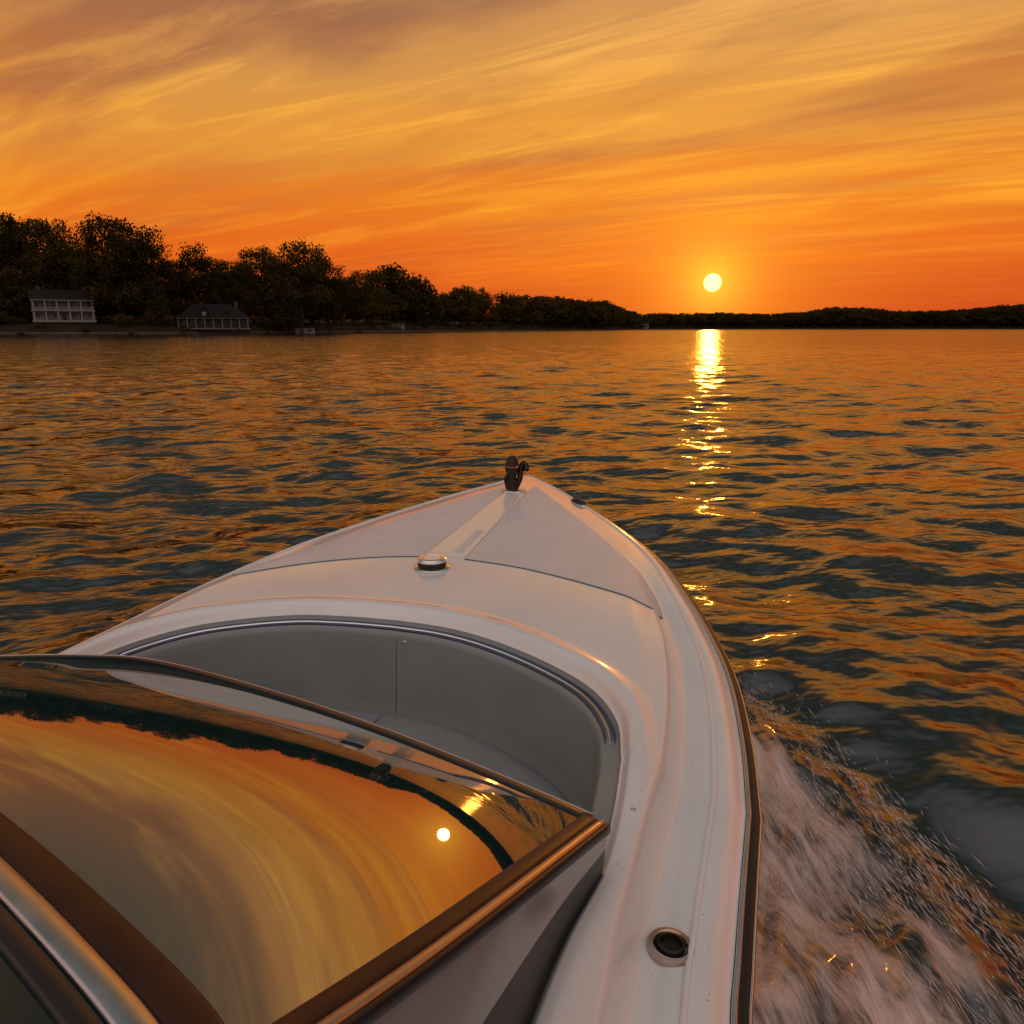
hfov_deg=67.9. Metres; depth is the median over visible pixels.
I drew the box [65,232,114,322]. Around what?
oak tree
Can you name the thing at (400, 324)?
boathouse
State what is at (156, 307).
conifer tree
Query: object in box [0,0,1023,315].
sky
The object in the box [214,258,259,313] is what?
oak tree
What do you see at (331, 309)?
oak tree
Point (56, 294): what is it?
roof
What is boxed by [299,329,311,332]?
doors
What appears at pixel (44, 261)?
oak tree
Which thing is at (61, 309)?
porch
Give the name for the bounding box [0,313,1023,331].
shore ground
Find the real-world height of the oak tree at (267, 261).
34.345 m
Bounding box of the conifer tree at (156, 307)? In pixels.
[138,273,175,324]
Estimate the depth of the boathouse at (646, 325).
1102.02 m
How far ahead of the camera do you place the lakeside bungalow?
283.06 m
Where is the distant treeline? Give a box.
[0,249,1023,331]
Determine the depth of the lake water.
9.60 m
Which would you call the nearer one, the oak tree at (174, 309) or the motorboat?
the motorboat
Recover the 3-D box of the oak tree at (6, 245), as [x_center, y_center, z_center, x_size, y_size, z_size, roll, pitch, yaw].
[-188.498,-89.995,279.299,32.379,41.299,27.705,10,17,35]
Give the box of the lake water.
[0,329,1023,1023]
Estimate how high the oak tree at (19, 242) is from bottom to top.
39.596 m
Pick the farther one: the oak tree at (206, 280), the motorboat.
the oak tree at (206, 280)
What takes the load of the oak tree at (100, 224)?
on the shore ground
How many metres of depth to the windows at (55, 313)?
265.99 m
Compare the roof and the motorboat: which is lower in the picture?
the motorboat
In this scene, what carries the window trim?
attached to the walls
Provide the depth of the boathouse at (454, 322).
535.88 m
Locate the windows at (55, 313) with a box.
[34,301,91,317]
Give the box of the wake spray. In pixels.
[734,661,1023,1023]
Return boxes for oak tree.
[0,212,47,304]
[0,215,62,319]
[12,218,78,289]
[64,211,156,315]
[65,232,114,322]
[107,225,179,323]
[153,257,195,323]
[175,241,228,304]
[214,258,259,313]
[229,245,290,324]
[262,236,336,324]
[298,265,356,332]
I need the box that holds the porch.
[29,299,96,321]
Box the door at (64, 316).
[62,313,66,319]
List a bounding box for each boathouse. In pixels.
[295,325,315,332]
[391,322,404,329]
[442,319,459,324]
[635,322,648,328]
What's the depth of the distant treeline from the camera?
634.61 m
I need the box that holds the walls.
[31,301,95,323]
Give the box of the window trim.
[33,301,92,317]
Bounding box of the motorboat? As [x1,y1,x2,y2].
[0,455,762,1023]
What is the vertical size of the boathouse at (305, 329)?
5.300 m
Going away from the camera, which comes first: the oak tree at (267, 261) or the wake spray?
the wake spray
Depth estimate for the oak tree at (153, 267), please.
273.86 m
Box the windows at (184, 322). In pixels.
[182,320,243,327]
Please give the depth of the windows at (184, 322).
283.39 m
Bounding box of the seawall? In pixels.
[0,329,679,334]
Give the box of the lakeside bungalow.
[175,301,249,333]
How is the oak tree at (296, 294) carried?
on the shore ground
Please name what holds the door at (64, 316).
attached to the walls
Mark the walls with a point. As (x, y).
(61, 304)

